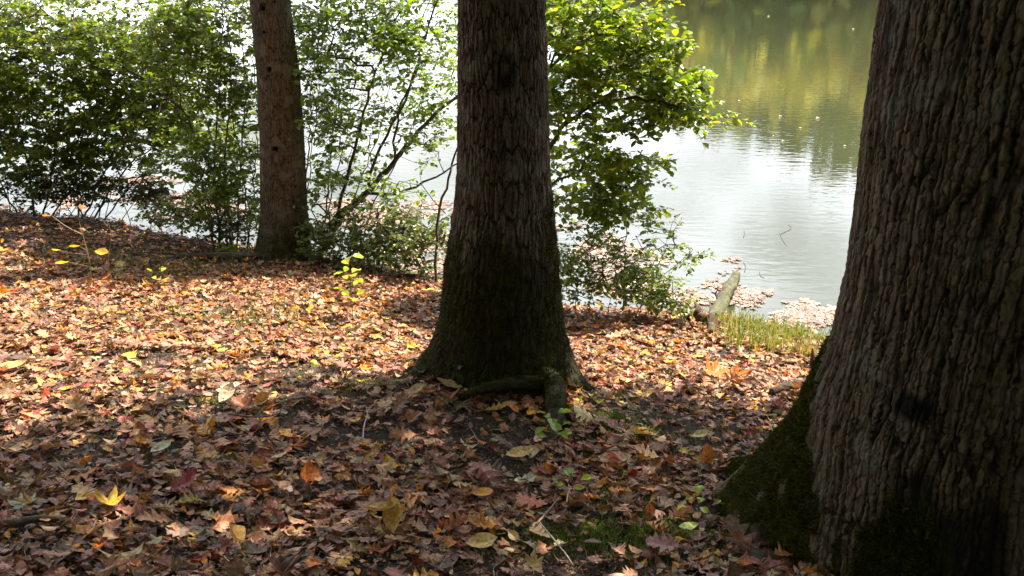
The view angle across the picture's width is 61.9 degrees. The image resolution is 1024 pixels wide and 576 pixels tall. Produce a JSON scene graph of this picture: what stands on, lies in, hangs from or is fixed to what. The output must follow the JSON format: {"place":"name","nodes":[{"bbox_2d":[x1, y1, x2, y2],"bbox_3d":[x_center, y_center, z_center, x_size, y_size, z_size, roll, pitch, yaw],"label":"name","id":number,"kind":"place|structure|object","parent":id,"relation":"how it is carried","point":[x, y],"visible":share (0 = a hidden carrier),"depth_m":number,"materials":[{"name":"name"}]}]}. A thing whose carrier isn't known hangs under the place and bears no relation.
{"place":"outdoors","nodes":[
{"label":"outdoors","id":0,"kind":"place"},
{"bbox_2d":[0,209,832,575],"bbox_3d":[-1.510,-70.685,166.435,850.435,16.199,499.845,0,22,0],"label":"ground","id":1,"kind":"structure","parent":0,"point":[480,449],"depth_m":4.56,"materials":[{"name":"brown plant"}]},
{"bbox_2d":[0,515,64,528],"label":"lichen branch","id":2,"kind":"object","parent":1,"relation":"on","point":[25,520],"visible":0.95,"depth_m":3.12,"materials":[{"name":"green plant"}]},
{"bbox_2d":[42,205,118,281],"bbox_3d":[-3.674,-0.353,7.368,0.643,0.733,0.181,4,22,9],"label":"bare sapling","id":3,"kind":"object","parent":1,"relation":"on","point":[101,251],"visible":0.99,"depth_m":7.36,"materials":[{"name":"yellow leaf"},{"name":"pale twig"}]},
{"bbox_2d":[0,0,162,216],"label":"leafy shrub","id":4,"kind":"object","parent":1,"relation":"on","point":[14,71],"visible":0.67,"depth_m":10.41,"materials":[{"name":"green plant"}]},
{"bbox_2d":[0,0,238,244],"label":"leafy shrub","id":5,"kind":"object","parent":1,"relation":"on","point":[106,38],"visible":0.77,"depth_m":9.38,"materials":[{"name":"green plant"}]},
{"bbox_2d":[11,0,242,220],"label":"leafy shrub","id":6,"kind":"object","parent":1,"relation":"on","point":[110,149],"visible":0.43,"depth_m":10.68,"materials":[{"name":"green plant"}]},
{"bbox_2d":[0,164,259,245],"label":"undergrowth","id":7,"kind":"object","parent":1,"relation":"on","point":[142,196],"visible":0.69,"depth_m":10.57,"materials":[{"name":"green plant"}]},
{"bbox_2d":[147,266,168,288],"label":"seedling","id":8,"kind":"object","parent":1,"relation":"on","point":[162,269],"visible":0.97,"depth_m":7.36,"materials":[{"name":"yellow plant"}]},
{"bbox_2d":[146,439,170,451],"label":"fallen leaf","id":9,"kind":"object","parent":1,"relation":"on","point":[163,444],"visible":1,"depth_m":3.96,"materials":[{"name":"beige plant"}]},
{"bbox_2d":[147,506,181,508],"bbox_3d":[-1.353,0.855,3.324,0.125,0.033,0.016,-6,23,-15],"label":"stick","id":10,"kind":"object","parent":1,"relation":"on","point":[162,507],"visible":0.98,"depth_m":3.33,"materials":[{"name":"wood"}]},
{"bbox_2d":[119,0,259,248],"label":"upright shrub","id":11,"kind":"object","parent":1,"relation":"on","point":[182,24],"visible":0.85,"depth_m":8.99,"materials":[{"name":"green plant"}]},
{"bbox_2d":[154,157,262,251],"bbox_3d":[-3.201,-0.841,9.315,1.378,1.082,0.961,5,23,13],"label":"shrub","id":12,"kind":"object","parent":1,"relation":"on","point":[205,197],"visible":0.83,"depth_m":9.20,"materials":[{"name":"green plant"}]},
{"bbox_2d":[4,237,438,344],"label":"bank weeds","id":13,"kind":"object","parent":1,"relation":"on","point":[176,314],"visible":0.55,"depth_m":7.18,"materials":[{"name":"green plant"}]},
{"bbox_2d":[216,382,234,403],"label":"fallen leaf","id":14,"kind":"object","parent":1,"relation":"on","point":[226,391],"visible":1,"depth_m":4.68,"materials":[{"name":"beige plant"}]},
{"bbox_2d":[212,242,240,251],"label":"seedling","id":15,"kind":"object","parent":1,"relation":"on","point":[225,248],"visible":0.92,"depth_m":9.43,"materials":[{"name":"green plant"}]},
{"bbox_2d":[216,381,242,387],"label":"fallen leaf","id":16,"kind":"object","parent":1,"relation":"on","point":[236,383],"visible":0.62,"depth_m":4.83,"materials":[{"name":"beige plant"}]},
{"bbox_2d":[175,252,351,267],"bbox_3d":[-2.614,-0.312,9.132,1.932,0.166,0.319,2,22,5],"label":"fallen log","id":17,"kind":"object","parent":1,"relation":"on","point":[225,255],"visible":0.56,"depth_m":9.16,"materials":[{"name":"brown wood"}]},
{"bbox_2d":[249,0,311,262],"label":"maple tree","id":18,"kind":"object","parent":1,"relation":"on","point":[283,174],"visible":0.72,"depth_m":8.68,"materials":[{"name":"brown plant"}]},
{"bbox_2d":[110,0,456,249],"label":"leafy shrub","id":19,"kind":"object","parent":1,"relation":"on","point":[243,14],"visible":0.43,"depth_m":9.54,"materials":[{"name":"green plant"}]},
{"bbox_2d":[292,299,313,310],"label":"seedling","id":20,"kind":"object","parent":1,"relation":"on","point":[308,308],"visible":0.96,"depth_m":6.79,"materials":[{"name":"yellow plant"}]},
{"bbox_2d":[300,459,319,485],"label":"fallen leaf","id":21,"kind":"object","parent":1,"relation":"on","point":[309,468],"visible":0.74,"depth_m":3.80,"materials":[{"name":"orange plant"}]},
{"bbox_2d":[310,351,341,366],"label":"seedling","id":22,"kind":"object","parent":1,"relation":"on","point":[315,363],"visible":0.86,"depth_m":5.47,"materials":[{"name":"yellow plant"}]},
{"bbox_2d":[334,253,363,315],"bbox_3d":[-1.272,0.009,6.696,0.245,0.555,0.254,0,22,0],"label":"seedling","id":23,"kind":"object","parent":1,"relation":"on","point":[346,268],"visible":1,"depth_m":6.67,"materials":[{"name":"yellow plant"}]},
{"bbox_2d":[292,176,450,279],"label":"undergrowth","id":24,"kind":"object","parent":1,"relation":"on","point":[395,238],"visible":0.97,"depth_m":8.73,"materials":[{"name":"green plant"}]},
{"bbox_2d":[290,0,457,252],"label":"leaning shrub","id":25,"kind":"object","parent":1,"relation":"on","point":[393,39],"visible":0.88,"depth_m":8.88,"materials":[{"name":"green plant"}]},
{"bbox_2d":[352,40,457,284],"bbox_3d":[-0.880,-1.059,8.008,1.265,2.392,1.003,-9,24,-21],"label":"dark sapling","id":26,"kind":"object","parent":1,"relation":"on","point":[396,190],"visible":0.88,"depth_m":7.95,"materials":[{"name":"green plant"}]},
{"bbox_2d":[0,205,834,575],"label":"fallen leaves","id":27,"kind":"object","parent":1,"relation":"on","point":[138,551],"depth_m":4.51,"materials":[{"name":"brown plant"}]},
{"bbox_2d":[0,360,26,367],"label":"fallen leaf","id":28,"kind":"object","parent":27,"relation":"on","point":[15,363],"visible":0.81,"depth_m":5.13,"materials":[{"name":"yellow plant"}]},
{"bbox_2d":[7,492,35,509],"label":"fallen leaf","id":29,"kind":"object","parent":27,"relation":"on","point":[16,504],"visible":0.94,"depth_m":3.29,"materials":[{"name":"grey plant"}]},
{"bbox_2d":[75,489,94,499],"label":"fallen leaf","id":30,"kind":"object","parent":27,"relation":"on","point":[83,495],"visible":0.98,"depth_m":3.37,"materials":[{"name":"yellow plant"}]},
{"bbox_2d":[153,465,196,492],"bbox_3d":[-1.390,0.787,3.532,0.184,0.084,0.128,4,22,11],"label":"fallen leaf","id":31,"kind":"object","parent":27,"relation":"on","point":[187,479],"visible":0.99,"depth_m":3.54,"materials":[{"name":"plant"}]},
{"bbox_2d":[229,524,247,541],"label":"fallen leaf","id":32,"kind":"object","parent":27,"relation":"on","point":[238,532],"visible":1,"depth_m":3.22,"materials":[{"name":"plant"}]},
{"bbox_2d":[228,406,284,417],"bbox_3d":[-1.311,0.655,4.448,0.311,0.078,0.102,-17,28,-37],"label":"stick","id":33,"kind":"object","parent":27,"relation":"on","point":[254,416],"visible":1,"depth_m":4.38,"materials":[{"name":"wood"}]},
{"bbox_2d":[254,392,269,404],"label":"fallen leaf","id":34,"kind":"object","parent":27,"relation":"on","point":[261,397],"visible":0.98,"depth_m":4.66,"materials":[{"name":"brown plant"}]},
{"bbox_2d":[362,407,367,437],"bbox_3d":[-0.773,0.702,4.493,0.016,0.069,0.420,-2,22,-6],"label":"stick","id":35,"kind":"object","parent":27,"relation":"on","point":[364,424],"visible":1,"depth_m":4.46,"materials":[{"name":"grey wood"}]},
{"bbox_2d":[382,489,402,532],"bbox_3d":[-0.480,0.900,3.426,0.088,0.044,0.196,-20,46,6],"label":"fallen leaf","id":36,"kind":"object","parent":27,"relation":"on","point":[392,516],"visible":1,"depth_m":3.43,"materials":[{"name":"plant"}]},
{"bbox_2d":[362,500,401,510],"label":"fallen leaf","id":37,"kind":"object","parent":36,"relation":"on","point":[379,506],"visible":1,"depth_m":3.45,"materials":[{"name":"brown plant"}]},
{"bbox_2d":[390,393,408,413],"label":"fallen leaf","id":38,"kind":"object","parent":27,"relation":"on","point":[401,400],"visible":0.99,"depth_m":4.72,"materials":[{"name":"brown plant"}]},
{"bbox_2d":[402,383,423,393],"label":"fallen leaf","id":39,"kind":"object","parent":27,"relation":"on","point":[418,387],"visible":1,"depth_m":4.93,"materials":[{"name":"beige plant"}]},
{"bbox_2d":[437,378,462,387],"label":"fallen leaf","id":40,"kind":"object","parent":27,"relation":"on","point":[450,382],"visible":1,"depth_m":5.02,"materials":[{"name":"brown plant"}]},
{"bbox_2d":[472,487,492,495],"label":"fallen leaf","id":41,"kind":"object","parent":27,"relation":"on","point":[483,491],"visible":1,"depth_m":3.84,"materials":[{"name":"orange plant"}]},
{"bbox_2d":[510,471,535,482],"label":"fallen leaf","id":42,"kind":"object","parent":27,"relation":"on","point":[530,476],"visible":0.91,"depth_m":4.07,"materials":[{"name":"beige plant"}]},
{"bbox_2d":[566,483,583,502],"bbox_3d":[0.272,0.931,3.903,0.048,0.046,0.217,10,24,24],"label":"stick","id":43,"kind":"object","parent":27,"relation":"on","point":[569,490],"visible":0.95,"depth_m":3.92,"materials":[{"name":"wood"}]},
{"bbox_2d":[602,330,620,336],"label":"fallen leaf","id":44,"kind":"object","parent":27,"relation":"on","point":[616,333],"visible":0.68,"depth_m":7.10,"materials":[{"name":"beige plant"}]},
{"bbox_2d":[598,451,631,462],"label":"fallen leaf","id":45,"kind":"object","parent":27,"relation":"on","point":[623,456],"visible":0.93,"depth_m":4.34,"materials":[{"name":"beige plant"}]},
{"bbox_2d":[645,502,654,520],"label":"fallen leaf","id":46,"kind":"object","parent":27,"relation":"on","point":[649,507],"visible":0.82,"depth_m":3.69,"materials":[{"name":"brown plant"}]},
{"bbox_2d":[645,530,688,552],"bbox_3d":[0.611,1.033,3.445,0.135,0.028,0.154,-18,28,-38],"label":"fallen leaf","id":47,"kind":"object","parent":27,"relation":"on","point":[663,543],"visible":1,"depth_m":3.47,"materials":[{"name":"brown plant"}]},
{"bbox_2d":[702,443,714,466],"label":"fallen leaf","id":48,"kind":"object","parent":27,"relation":"on","point":[708,454],"visible":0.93,"depth_m":4.34,"materials":[{"name":"orange plant"}]},
{"bbox_2d":[704,359,727,376],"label":"fallen leaf","id":49,"kind":"object","parent":27,"relation":"on","point":[715,367],"visible":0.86,"depth_m":6.13,"materials":[{"name":"orange plant"}]},
{"bbox_2d":[721,364,748,379],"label":"fallen leaf","id":50,"kind":"object","parent":27,"relation":"on","point":[735,369],"visible":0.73,"depth_m":6.00,"materials":[{"name":"orange plant"}]},
{"bbox_2d":[723,514,766,558],"bbox_3d":[0.935,1.010,3.442,0.167,0.086,0.239,0,22,1],"label":"fallen leaf","id":51,"kind":"object","parent":27,"relation":"on","point":[732,526],"visible":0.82,"depth_m":3.50,"materials":[{"name":"brown plant"}]},
{"bbox_2d":[397,274,441,278],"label":"dead branch","id":52,"kind":"object","parent":1,"relation":"on","point":[424,275],"visible":0.48,"depth_m":8.74,"materials":[{"name":"brown wood"}]},
{"bbox_2d":[178,296,732,571],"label":"grass tufts","id":53,"kind":"object","parent":1,"relation":"on","point":[611,535],"visible":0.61,"depth_m":3.63,"materials":[{"name":"green plant"}]},
{"bbox_2d":[461,532,496,547],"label":"fallen leaf","id":54,"kind":"object","parent":1,"relation":"on","point":[482,540],"visible":1,"depth_m":3.38,"materials":[{"name":"yellow plant"}]},
{"bbox_2d":[472,461,501,487],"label":"fallen leaf","id":55,"kind":"object","parent":1,"relation":"on","point":[484,473],"visible":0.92,"depth_m":4.05,"materials":[{"name":"plant"}]},
{"bbox_2d":[392,0,595,442],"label":"oak tree","id":56,"kind":"object","parent":1,"relation":"on","point":[500,325],"visible":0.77,"depth_m":4.77,"materials":[{"name":"brown plant"}]},
{"bbox_2d":[509,401,518,411],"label":"fallen leaf","id":57,"kind":"object","parent":1,"relation":"on","point":[513,407],"visible":1,"depth_m":4.78,"materials":[{"name":"orange plant"}]},
{"bbox_2d":[501,446,533,456],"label":"fallen leaf","id":58,"kind":"object","parent":1,"relation":"on","point":[519,451],"visible":1,"depth_m":4.33,"materials":[{"name":"yellow plant"}]},
{"bbox_2d":[524,549,543,573],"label":"fallen leaf","id":59,"kind":"object","parent":1,"relation":"on","point":[533,561],"visible":1,"depth_m":3.25,"materials":[{"name":"plant"}]},
{"bbox_2d":[535,496,560,524],"bbox_3d":[0.158,0.962,3.708,0.012,0.091,0.336,8,23,19],"label":"stick","id":60,"kind":"object","parent":1,"relation":"on","point":[540,519],"visible":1,"depth_m":3.69,"materials":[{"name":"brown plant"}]},
{"bbox_2d":[535,408,572,451],"bbox_3d":[0.219,0.738,4.403,0.191,0.309,0.201,13,25,29],"label":"seedling","id":61,"kind":"object","parent":1,"relation":"on","point":[554,425],"visible":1,"depth_m":4.39,"materials":[{"name":"green plant"}]},
{"bbox_2d":[539,521,573,566],"bbox_3d":[0.175,1.014,3.394,0.012,0.083,0.388,-7,23,-17],"label":"stick","id":62,"kind":"object","parent":1,"relation":"on","point":[546,530],"visible":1,"depth_m":3.40,"materials":[{"name":"wood"}]},
{"bbox_2d":[552,468,591,492],"bbox_3d":[0.265,0.924,3.960,0.158,0.160,0.144,19,29,39],"label":"seedling","id":63,"kind":"object","parent":1,"relation":"on","point":[569,471],"visible":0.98,"depth_m":3.95,"materials":[{"name":"green plant"}]},
{"bbox_2d":[578,393,603,402],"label":"seedling","id":64,"kind":"object","parent":1,"relation":"on","point":[598,400],"visible":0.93,"depth_m":5.08,"materials":[{"name":"green plant"}]},
{"bbox_2d":[558,243,703,321],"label":"undergrowth","id":65,"kind":"object","parent":1,"relation":"on","point":[659,295],"visible":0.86,"depth_m":7.75,"materials":[{"name":"green plant"}]},
{"bbox_2d":[557,203,717,316],"bbox_3d":[1.117,-0.205,7.813,1.434,1.145,0.937,12,25,28],"label":"shore sapling","id":66,"kind":"object","parent":1,"relation":"on","point":[637,270],"visible":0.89,"depth_m":7.70,"materials":[{"name":"green plant"}]},
{"bbox_2d":[545,0,756,235],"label":"leafy shrub","id":67,"kind":"object","parent":1,"relation":"on","point":[585,55],"visible":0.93,"depth_m":7.53,"materials":[{"name":"green plant"}]},
{"bbox_2d":[679,522,698,528],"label":"fallen leaf","id":68,"kind":"object","parent":1,"relation":"on","point":[689,525],"visible":1,"depth_m":3.61,"materials":[{"name":"green plant"}]},
{"bbox_2d":[677,485,708,512],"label":"seedling","id":69,"kind":"object","parent":1,"relation":"on","point":[698,490],"visible":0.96,"depth_m":3.75,"materials":[{"name":"green plant"}]},
{"bbox_2d":[670,299,717,334],"bbox_3d":[1.670,0.237,8.108,0.352,0.440,1.626,2,22,4],"label":"rotten stump","id":70,"kind":"object","parent":1,"relation":"on","point":[698,315],"visible":0.48,"depth_m":7.64,"materials":[{"name":"brown wood"}]},
{"bbox_2d":[690,429,707,436],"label":"fallen leaf","id":71,"kind":"object","parent":1,"relation":"on","point":[701,433],"visible":1,"depth_m":4.84,"materials":[{"name":"beige plant"}]},
{"bbox_2d":[707,271,740,317],"bbox_3d":[2.230,0.054,8.919,0.170,0.424,2.155,8,23,19],"label":"fallen log","id":72,"kind":"object","parent":1,"relation":"on","point":[726,292],"visible":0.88,"depth_m":8.77,"materials":[{"name":"wood"}]},
{"bbox_2d":[685,302,830,359],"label":"shore grass","id":73,"kind":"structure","parent":1,"relation":"on","point":[752,322],"depth_m":7.25,"materials":[{"name":"green plant"}]},
{"bbox_2d":[758,413,776,440],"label":"seedling","id":74,"kind":"object","parent":1,"relation":"on","point":[761,427],"visible":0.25,"depth_m":4.01,"materials":[{"name":"green plant"}]},
{"bbox_2d":[809,348,814,367],"bbox_3d":[2.322,0.550,6.589,0.051,0.188,0.050,0,22,0],"label":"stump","id":75,"kind":"object","parent":1,"relation":"on","point":[812,356],"visible":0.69,"depth_m":6.58,"materials":[{"name":"brown wood"}]},
{"bbox_2d":[711,0,1023,575],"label":"oak tree","id":76,"kind":"object","parent":1,"relation":"on","point":[892,444],"visible":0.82,"depth_m":2.68,"materials":[{"name":"brown plant"}]},
{"bbox_2d":[0,0,877,338],"bbox_3d":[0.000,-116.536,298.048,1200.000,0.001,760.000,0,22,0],"label":"lake water","id":77,"kind":"structure","parent":0,"point":[794,74],"depth_m":15.91,"materials":[{"name":"grey liquid"}]},
{"bbox_2d":[44,175,835,332],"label":"floating leaves","id":78,"kind":"object","parent":77,"relation":"on","point":[821,315],"visible":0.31,"depth_m":9.61,"materials":[{"name":"plant"}]}
]}

